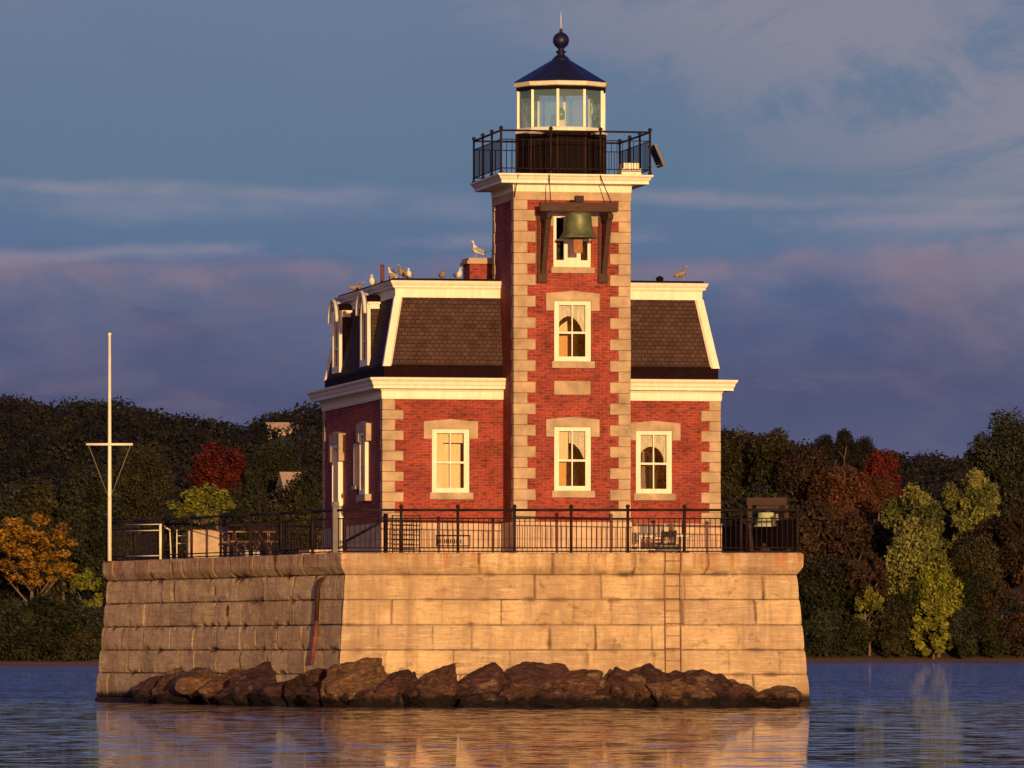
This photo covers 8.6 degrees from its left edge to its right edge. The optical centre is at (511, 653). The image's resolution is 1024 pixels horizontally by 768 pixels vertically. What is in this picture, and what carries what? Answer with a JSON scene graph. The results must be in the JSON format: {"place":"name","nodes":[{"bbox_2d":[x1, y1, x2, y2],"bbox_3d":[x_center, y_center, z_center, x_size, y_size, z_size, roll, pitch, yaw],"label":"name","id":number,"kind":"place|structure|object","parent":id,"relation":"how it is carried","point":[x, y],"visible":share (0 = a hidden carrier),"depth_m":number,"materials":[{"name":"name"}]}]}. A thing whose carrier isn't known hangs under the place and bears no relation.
{"place":"outdoors","nodes":[
{"label":"outdoors","id":0,"kind":"place"},
{"bbox_2d":[187,530,222,557],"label":"planter","id":1,"kind":"object","parent":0,"point":[205,541],"visible":0.67,"depth_m":177.60,"materials":[{"name":"stone"}]},
{"bbox_2d":[165,482,237,529],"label":"planter shrub","id":2,"kind":"object","parent":1,"relation":"in","point":[199,502],"visible":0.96,"depth_m":177.85,"materials":[{"name":"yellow plant"}]},
{"bbox_2d":[0,662,1023,767],"bbox_3d":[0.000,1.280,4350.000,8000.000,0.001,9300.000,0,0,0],"label":"water","id":3,"kind":"structure","parent":0,"point":[912,715],"depth_m":113.66,"materials":[{"name":"blue liquid"}]},
{"bbox_2d":[132,675,162,702],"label":"boulder","id":4,"kind":"object","parent":3,"relation":"in","point":[145,686],"visible":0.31,"depth_m":177.86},
{"bbox_2d":[145,667,185,702],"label":"boulder","id":5,"kind":"object","parent":3,"relation":"in","point":[164,683],"visible":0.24,"depth_m":176.62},
{"bbox_2d":[155,688,202,703],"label":"boulder","id":6,"kind":"object","parent":3,"relation":"in","point":[171,696],"visible":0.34,"depth_m":175.02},
{"bbox_2d":[172,667,218,702],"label":"boulder","id":7,"kind":"object","parent":3,"relation":"in","point":[191,683],"visible":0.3,"depth_m":174.06,"materials":[{"name":"stone"}]},
{"bbox_2d":[198,668,245,703],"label":"boulder","id":8,"kind":"object","parent":3,"relation":"in","point":[209,691],"visible":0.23,"depth_m":172.19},
{"bbox_2d":[214,661,277,704],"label":"boulder","id":9,"kind":"object","parent":3,"relation":"in","point":[239,688],"visible":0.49,"depth_m":170.51,"materials":[{"name":"stone"}]},
{"bbox_2d":[250,683,288,705],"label":"boulder","id":10,"kind":"object","parent":3,"relation":"in","point":[269,695],"visible":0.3,"depth_m":168.57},
{"bbox_2d":[284,668,326,705],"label":"boulder","id":11,"kind":"object","parent":3,"relation":"in","point":[297,687],"visible":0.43,"depth_m":167.55,"materials":[{"name":"stone"}]},
{"bbox_2d":[301,686,322,705],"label":"boulder","id":12,"kind":"object","parent":3,"relation":"in","point":[312,697],"visible":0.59,"depth_m":166.26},
{"bbox_2d":[320,657,386,705],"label":"boulder","id":13,"kind":"object","parent":3,"relation":"in","point":[342,684],"visible":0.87,"depth_m":165.47,"materials":[{"name":"stone"}]},
{"bbox_2d":[343,690,386,706],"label":"boulder","id":14,"kind":"object","parent":3,"relation":"in","point":[369,698],"visible":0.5,"depth_m":164.58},
{"bbox_2d":[355,673,405,706],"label":"boulder","id":15,"kind":"object","parent":3,"relation":"in","point":[387,692],"visible":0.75,"depth_m":165.19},
{"bbox_2d":[390,669,418,693],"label":"boulder","id":16,"kind":"object","parent":3,"relation":"in","point":[403,681],"visible":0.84,"depth_m":165.41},
{"bbox_2d":[401,688,451,706],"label":"boulder","id":17,"kind":"object","parent":3,"relation":"in","point":[416,697],"visible":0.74,"depth_m":164.66,"materials":[{"name":"stone"}]},
{"bbox_2d":[415,663,457,705],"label":"boulder","id":18,"kind":"object","parent":3,"relation":"in","point":[442,680],"visible":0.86,"depth_m":165.31,"materials":[{"name":"stone"}]},
{"bbox_2d":[95,553,810,705],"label":"stone pier","id":19,"kind":"structure","parent":3,"relation":"in","point":[421,615],"depth_m":166.81,"materials":[{"name":"stone"}]},
{"bbox_2d":[86,332,132,560],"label":"flagpole","id":20,"kind":"object","parent":19,"relation":"on","point":[109,444],"visible":1,"depth_m":181.56,"materials":[{"name":"metal"}]},
{"bbox_2d":[125,523,186,558],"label":"pipe handrail","id":21,"kind":"object","parent":19,"relation":"on","point":[160,541],"visible":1,"depth_m":178.69,"materials":[{"name":"metal"}]},
{"bbox_2d":[222,531,276,556],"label":"picnic table","id":22,"kind":"object","parent":19,"relation":"on","point":[231,536],"visible":0.66,"depth_m":176.16,"materials":[{"name":"brown wood"}]},
{"bbox_2d":[309,576,324,663],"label":"rusty pipe","id":23,"kind":"object","parent":19,"relation":"attached to","point":[316,618],"visible":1,"depth_m":167.95,"materials":[{"name":"brown metal"}]},
{"bbox_2d":[331,502,339,552],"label":"gate post","id":24,"kind":"object","parent":19,"relation":"on","point":[335,515],"visible":1,"depth_m":167.22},
{"bbox_2d":[106,504,799,560],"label":"deck railing","id":25,"kind":"object","parent":19,"relation":"on","point":[783,535],"visible":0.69,"depth_m":168.17,"materials":[{"name":"metal"}]},
{"bbox_2d":[288,29,737,554],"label":"lighthouse","id":26,"kind":"object","parent":19,"relation":"on","point":[534,362],"visible":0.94,"depth_m":169.89,"materials":[{"name":"brick"}]},
{"bbox_2d":[329,432,345,549],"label":"door","id":27,"kind":"structure","parent":26,"relation":"in","point":[337,440],"depth_m":175.51,"materials":[{"name":"white paint"}]},
{"bbox_2d":[351,443,358,489],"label":"window","id":28,"kind":"structure","parent":26,"relation":"in","point":[355,486],"depth_m":173.17,"materials":[{"name":"white paint"}]},
{"bbox_2d":[356,422,370,501],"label":"window","id":29,"kind":"structure","parent":26,"relation":"in","point":[363,429],"depth_m":171.90,"materials":[{"name":"white paint"}]},
{"bbox_2d":[424,419,477,498],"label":"window","id":30,"kind":"structure","parent":26,"relation":"in","point":[450,438],"depth_m":170.07,"materials":[{"name":"white paint"}]},
{"bbox_2d":[545,212,598,272],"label":"window","id":31,"kind":"structure","parent":26,"relation":"in","point":[565,261],"depth_m":169.03,"materials":[{"name":"white paint"}]},
{"bbox_2d":[546,417,599,497],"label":"window","id":32,"kind":"structure","parent":26,"relation":"in","point":[572,436],"depth_m":169.11,"materials":[{"name":"white paint"}]},
{"bbox_2d":[546,291,599,367],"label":"window","id":33,"kind":"structure","parent":26,"relation":"in","point":[572,309],"depth_m":169.11,"materials":[{"name":"white paint"}]},
{"bbox_2d":[560,211,596,252],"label":"fog bell","id":34,"kind":"object","parent":26,"relation":"hanging from","point":[578,227],"visible":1,"depth_m":167.94,"materials":[{"name":"green metal"}]},
{"bbox_2d":[630,421,679,499],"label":"window","id":35,"kind":"structure","parent":26,"relation":"in","point":[653,439],"depth_m":171.02,"materials":[{"name":"white paint"}]},
{"bbox_2d":[665,551,681,673],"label":"pier ladder","id":36,"kind":"object","parent":19,"relation":"attached to","point":[673,610],"visible":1,"depth_m":166.65,"materials":[{"name":"metal"}]},
{"bbox_2d":[746,497,789,552],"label":"bell frame","id":37,"kind":"object","parent":19,"relation":"on","point":[750,501],"visible":0.5,"depth_m":170.09,"materials":[{"name":"wood"}]},
{"bbox_2d":[451,662,505,705],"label":"boulder","id":38,"kind":"object","parent":3,"relation":"in","point":[489,678],"visible":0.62,"depth_m":165.37,"materials":[{"name":"stone"}]},
{"bbox_2d":[457,693,507,706],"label":"boulder","id":39,"kind":"object","parent":3,"relation":"in","point":[479,700],"visible":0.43,"depth_m":164.51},
{"bbox_2d":[498,683,539,706],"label":"boulder","id":40,"kind":"object","parent":3,"relation":"in","point":[519,694],"visible":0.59,"depth_m":164.68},
{"bbox_2d":[497,661,568,695],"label":"boulder","id":41,"kind":"object","parent":3,"relation":"in","point":[540,675],"visible":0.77,"depth_m":165.36,"materials":[{"name":"stone"}]},
{"bbox_2d":[529,688,576,706],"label":"boulder","id":42,"kind":"object","parent":3,"relation":"in","point":[553,697],"visible":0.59,"depth_m":164.57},
{"bbox_2d":[552,669,602,697],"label":"boulder","id":43,"kind":"object","parent":3,"relation":"in","point":[580,683],"visible":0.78,"depth_m":165.22,"materials":[{"name":"stone"}]},
{"bbox_2d":[567,693,625,706],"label":"boulder","id":44,"kind":"object","parent":3,"relation":"in","point":[597,700],"visible":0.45,"depth_m":164.54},
{"bbox_2d":[606,666,631,684],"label":"boulder","id":45,"kind":"object","parent":3,"relation":"in","point":[616,676],"visible":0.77,"depth_m":165.53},
{"bbox_2d":[611,683,653,706],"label":"boulder","id":46,"kind":"object","parent":3,"relation":"in","point":[635,694],"visible":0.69,"depth_m":164.62,"materials":[{"name":"stone"}]},
{"bbox_2d":[626,663,667,683],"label":"boulder","id":47,"kind":"object","parent":3,"relation":"in","point":[647,673],"visible":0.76,"depth_m":165.34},
{"bbox_2d":[646,681,716,706],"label":"boulder","id":48,"kind":"object","parent":3,"relation":"in","point":[675,694],"visible":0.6,"depth_m":164.57,"materials":[{"name":"stone"}]},
{"bbox_2d":[667,669,719,694],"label":"boulder","id":49,"kind":"object","parent":3,"relation":"in","point":[702,678],"visible":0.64,"depth_m":165.41,"materials":[{"name":"stone"}]},
{"bbox_2d":[709,693,751,706],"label":"boulder","id":50,"kind":"object","parent":3,"relation":"in","point":[728,700],"visible":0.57,"depth_m":164.71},
{"bbox_2d":[731,682,757,706],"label":"boulder","id":51,"kind":"object","parent":3,"relation":"in","point":[744,690],"visible":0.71,"depth_m":165.17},
{"bbox_2d":[746,685,802,706],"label":"boulder","id":52,"kind":"object","parent":3,"relation":"in","point":[781,696],"visible":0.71,"depth_m":164.98,"materials":[{"name":"stone"}]},
{"bbox_2d":[0,430,1023,664],"bbox_3d":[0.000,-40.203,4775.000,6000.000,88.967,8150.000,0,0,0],"label":"ground","id":53,"kind":"structure","parent":0,"point":[946,655],"depth_m":1104.00,"materials":[{"name":"soil"}]},
{"bbox_2d":[0,597,35,655],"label":"shrub","id":54,"kind":"object","parent":53,"relation":"on","point":[15,616],"visible":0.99,"depth_m":791.39,"materials":[{"name":"green plant"}]},
{"bbox_2d":[0,479,36,543],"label":"tree","id":55,"kind":"object","parent":53,"relation":"on","point":[10,508],"visible":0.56,"depth_m":868.08,"materials":[{"name":"green plant"}]},
{"bbox_2d":[0,543,38,608],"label":"tree","id":56,"kind":"object","parent":53,"relation":"on","point":[8,591],"visible":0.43,"depth_m":812.53,"materials":[{"name":"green plant"}]},
{"bbox_2d":[2,476,69,543],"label":"tree","id":57,"kind":"object","parent":53,"relation":"on","point":[38,498],"visible":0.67,"depth_m":873.06,"materials":[{"name":"green plant"}]},
{"bbox_2d":[0,512,77,605],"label":"tree","id":58,"kind":"object","parent":53,"relation":"on","point":[22,546],"visible":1,"depth_m":797.89,"materials":[{"name":"orange plant"}]},
{"bbox_2d":[27,592,79,653],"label":"shrub","id":59,"kind":"object","parent":53,"relation":"on","point":[50,613],"visible":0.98,"depth_m":791.83,"materials":[{"name":"green plant"}]},
{"bbox_2d":[31,518,92,599],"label":"tree","id":60,"kind":"object","parent":53,"relation":"on","point":[65,583],"visible":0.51,"depth_m":833.67,"materials":[{"name":"green plant"}]},
{"bbox_2d":[52,632,100,658],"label":"shrub","id":61,"kind":"object","parent":53,"relation":"on","point":[80,638],"visible":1,"depth_m":789.08,"materials":[{"name":"green plant"}]},
{"bbox_2d":[59,604,103,651],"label":"shrub","id":62,"kind":"object","parent":53,"relation":"on","point":[88,621],"visible":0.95,"depth_m":791.41,"materials":[{"name":"green plant"}]},
{"bbox_2d":[70,568,103,608],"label":"tree","id":63,"kind":"object","parent":53,"relation":"on","point":[85,583],"visible":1,"depth_m":795.40,"materials":[{"name":"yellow plant"}]},
{"bbox_2d":[54,464,131,541],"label":"tree","id":64,"kind":"object","parent":53,"relation":"on","point":[86,496],"visible":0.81,"depth_m":867.54,"materials":[{"name":"green plant"}]},
{"bbox_2d":[73,524,147,601],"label":"tree","id":65,"kind":"object","parent":53,"relation":"on","point":[94,557],"visible":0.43,"depth_m":828.16,"materials":[{"name":"green plant"}]},
{"bbox_2d":[105,440,178,551],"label":"tree","id":66,"kind":"object","parent":53,"relation":"on","point":[143,480],"visible":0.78,"depth_m":878.11,"materials":[{"name":"green plant"}]},
{"bbox_2d":[147,502,216,559],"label":"tree","id":67,"kind":"object","parent":53,"relation":"on","point":[171,515],"visible":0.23,"depth_m":843.38,"materials":[{"name":"green plant"}]},
{"bbox_2d":[187,441,247,529],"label":"tree","id":68,"kind":"object","parent":53,"relation":"on","point":[218,465],"visible":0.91,"depth_m":903.50,"materials":[{"name":"red plant"}]},
{"bbox_2d":[218,480,278,554],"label":"tree","id":69,"kind":"object","parent":53,"relation":"on","point":[247,499],"visible":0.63,"depth_m":848.49,"materials":[{"name":"green plant"}]},
{"bbox_2d":[242,435,307,539],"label":"tree","id":70,"kind":"object","parent":53,"relation":"on","point":[270,464],"visible":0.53,"depth_m":898.23,"materials":[{"name":"green plant"}]},
{"bbox_2d":[262,468,322,554],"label":"tree","id":71,"kind":"object","parent":53,"relation":"on","point":[287,498],"visible":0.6,"depth_m":859.86,"materials":[{"name":"green plant"}]},
{"bbox_2d":[292,463,322,549],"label":"tree","id":72,"kind":"object","parent":53,"relation":"on","point":[312,484],"visible":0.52,"depth_m":858.14,"materials":[{"name":"green plant"}]},
{"bbox_2d":[0,393,1023,522],"bbox_3d":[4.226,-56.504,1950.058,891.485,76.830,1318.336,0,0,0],"label":"hill forest","id":73,"kind":"object","parent":53,"relation":"on","point":[30,433],"visible":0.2,"depth_m":2083.51,"materials":[{"name":"plant"}]},
{"bbox_2d":[0,529,1023,660],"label":"undergrowth","id":74,"kind":"object","parent":53,"relation":"on","point":[13,654],"visible":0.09,"depth_m":826.23,"materials":[{"name":"green plant"}]},
{"bbox_2d":[720,424,758,507],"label":"tree","id":75,"kind":"object","parent":53,"relation":"on","point":[736,465],"visible":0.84,"depth_m":1197.13,"materials":[{"name":"green plant"}]},
{"bbox_2d":[721,480,800,526],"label":"tree","id":76,"kind":"object","parent":53,"relation":"on","point":[758,493],"visible":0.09,"depth_m":1148.25,"materials":[{"name":"green plant"}]},
{"bbox_2d":[747,427,795,497],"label":"tree","id":77,"kind":"object","parent":53,"relation":"on","point":[768,449],"visible":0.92,"depth_m":1187.61,"materials":[{"name":"green plant"}]},
{"bbox_2d":[771,442,836,509],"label":"tree","id":78,"kind":"object","parent":53,"relation":"on","point":[799,471],"visible":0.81,"depth_m":1178.36,"materials":[{"name":"brown plant"}]},
{"bbox_2d":[778,495,854,596],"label":"tree","id":79,"kind":"object","parent":53,"relation":"on","point":[817,537],"visible":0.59,"depth_m":1137.08,"materials":[{"name":"brown plant"}]},
{"bbox_2d":[801,608,843,655],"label":"shrub","id":80,"kind":"object","parent":53,"relation":"on","point":[819,626],"visible":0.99,"depth_m":1103.22,"materials":[{"name":"green plant"}]},
{"bbox_2d":[811,432,836,462],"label":"tree","id":81,"kind":"object","parent":53,"relation":"on","point":[826,443],"visible":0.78,"depth_m":1698.56,"materials":[{"name":"green plant"}]},
{"bbox_2d":[797,552,858,625],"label":"tree","id":82,"kind":"object","parent":53,"relation":"on","point":[825,585],"visible":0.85,"depth_m":1112.46,"materials":[{"name":"green plant"}]},
{"bbox_2d":[803,463,875,538],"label":"tree","id":83,"kind":"object","parent":53,"relation":"on","point":[835,488],"visible":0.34,"depth_m":1163.25,"materials":[{"name":"orange plant"}]},
{"bbox_2d":[832,428,855,480],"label":"tree","id":84,"kind":"object","parent":53,"relation":"on","point":[844,444],"visible":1,"depth_m":1698.55,"materials":[{"name":"green plant"}]},
{"bbox_2d":[832,617,873,655],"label":"shrub","id":85,"kind":"object","parent":53,"relation":"on","point":[857,631],"visible":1,"depth_m":1103.20,"materials":[{"name":"green plant"}]},
{"bbox_2d":[827,509,888,616],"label":"tree","id":86,"kind":"object","parent":53,"relation":"on","point":[853,527],"visible":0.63,"depth_m":1133.60,"materials":[{"name":"brown plant"}]},
{"bbox_2d":[847,436,876,486],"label":"tree","id":87,"kind":"object","parent":53,"relation":"on","point":[863,448],"visible":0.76,"depth_m":1698.27,"materials":[{"name":"green plant"}]},
{"bbox_2d":[844,550,888,648],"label":"tree","id":88,"kind":"object","parent":53,"relation":"on","point":[864,578],"visible":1,"depth_m":1111.05,"materials":[{"name":"green plant"}]},
{"bbox_2d":[854,584,884,655],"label":"tree","id":89,"kind":"object","parent":53,"relation":"on","point":[872,604],"visible":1,"depth_m":1105.82,"materials":[{"name":"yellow plant"}]},
{"bbox_2d":[852,568,905,628],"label":"tree","id":90,"kind":"object","parent":53,"relation":"on","point":[873,581],"visible":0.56,"depth_m":1115.85,"materials":[{"name":"green plant"}]},
{"bbox_2d":[860,473,900,520],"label":"tree","id":91,"kind":"object","parent":53,"relation":"on","point":[882,490],"visible":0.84,"depth_m":1228.54,"materials":[{"name":"orange plant"}]},
{"bbox_2d":[859,448,905,518],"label":"tree","id":92,"kind":"object","parent":53,"relation":"on","point":[877,464],"visible":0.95,"depth_m":1233.92,"materials":[{"name":"red plant"}]},
{"bbox_2d":[868,517,904,566],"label":"tree","id":93,"kind":"object","parent":53,"relation":"on","point":[882,542],"visible":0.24,"depth_m":1147.52,"materials":[{"name":"green plant"}]},
{"bbox_2d":[871,611,916,657],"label":"shrub","id":94,"kind":"object","parent":53,"relation":"on","point":[889,637],"visible":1,"depth_m":1102.97,"materials":[{"name":"green plant"}]},
{"bbox_2d":[881,590,931,655],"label":"tree","id":95,"kind":"object","parent":53,"relation":"on","point":[903,606],"visible":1,"depth_m":1106.28,"materials":[{"name":"green plant"}]},
{"bbox_2d":[883,516,945,617],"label":"tree","id":96,"kind":"object","parent":53,"relation":"on","point":[913,550],"visible":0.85,"depth_m":1114.40,"materials":[{"name":"green plant"}]},
{"bbox_2d":[877,482,955,574],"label":"tree","id":97,"kind":"object","parent":53,"relation":"on","point":[922,505],"visible":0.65,"depth_m":1123.82,"materials":[{"name":"green plant"}]},
{"bbox_2d":[905,595,954,658],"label":"tree","id":98,"kind":"object","parent":53,"relation":"on","point":[935,610],"visible":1,"depth_m":1103.52,"materials":[{"name":"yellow plant"}]},
{"bbox_2d":[910,553,964,656],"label":"tree","id":99,"kind":"object","parent":53,"relation":"on","point":[936,579],"visible":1,"depth_m":1107.45,"materials":[{"name":"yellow plant"}]},
{"bbox_2d":[944,607,980,657],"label":"shrub","id":100,"kind":"object","parent":53,"relation":"on","point":[962,623],"visible":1,"depth_m":1102.90,"materials":[{"name":"green plant"}]},
{"bbox_2d":[939,467,1004,562],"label":"tree","id":101,"kind":"object","parent":53,"relation":"on","point":[975,490],"visible":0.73,"depth_m":1137.75,"materials":[{"name":"green plant"}]},
{"bbox_2d":[954,565,997,648],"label":"tree","id":102,"kind":"object","parent":53,"relation":"on","point":[974,589],"visible":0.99,"depth_m":1109.98,"materials":[{"name":"green plant"}]},
{"bbox_2d":[949,530,1008,623],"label":"tree","id":103,"kind":"object","parent":53,"relation":"on","point":[972,553],"visible":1,"depth_m":1116.55,"materials":[{"name":"green plant"}]},
{"bbox_2d":[950,514,1021,609],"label":"tree","id":104,"kind":"object","parent":53,"relation":"on","point":[988,529],"visible":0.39,"depth_m":1126.45,"materials":[{"name":"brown plant"}]},
{"bbox_2d":[959,406,1023,521],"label":"tree","id":105,"kind":"object","parent":53,"relation":"on","point":[997,456],"visible":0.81,"depth_m":1196.23,"materials":[{"name":"green plant"}]},
{"bbox_2d":[972,616,1013,656],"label":"shrub","id":106,"kind":"object","parent":53,"relation":"on","point":[989,631],"visible":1,"depth_m":1102.89,"materials":[{"name":"green plant"}]},
{"bbox_2d":[978,581,1023,653],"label":"tree","id":107,"kind":"object","parent":53,"relation":"on","point":[1010,599],"visible":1,"depth_m":1107.78,"materials":[{"name":"green plant"}]},
{"bbox_2d":[994,502,1023,606],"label":"tree","id":108,"kind":"object","parent":53,"relation":"on","point":[1011,529],"visible":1,"depth_m":1117.92,"materials":[{"name":"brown plant"}]},
{"bbox_2d":[996,611,1023,655],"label":"shrub","id":109,"kind":"object","parent":53,"relation":"on","point":[1015,625],"visible":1,"depth_m":1103.23,"materials":[{"name":"brown plant"}]},
{"bbox_2d":[0,0,1023,460],"label":"sky","id":110,"kind":"structure","parent":0,"point":[195,184],"materials":[{"name":"blue"}]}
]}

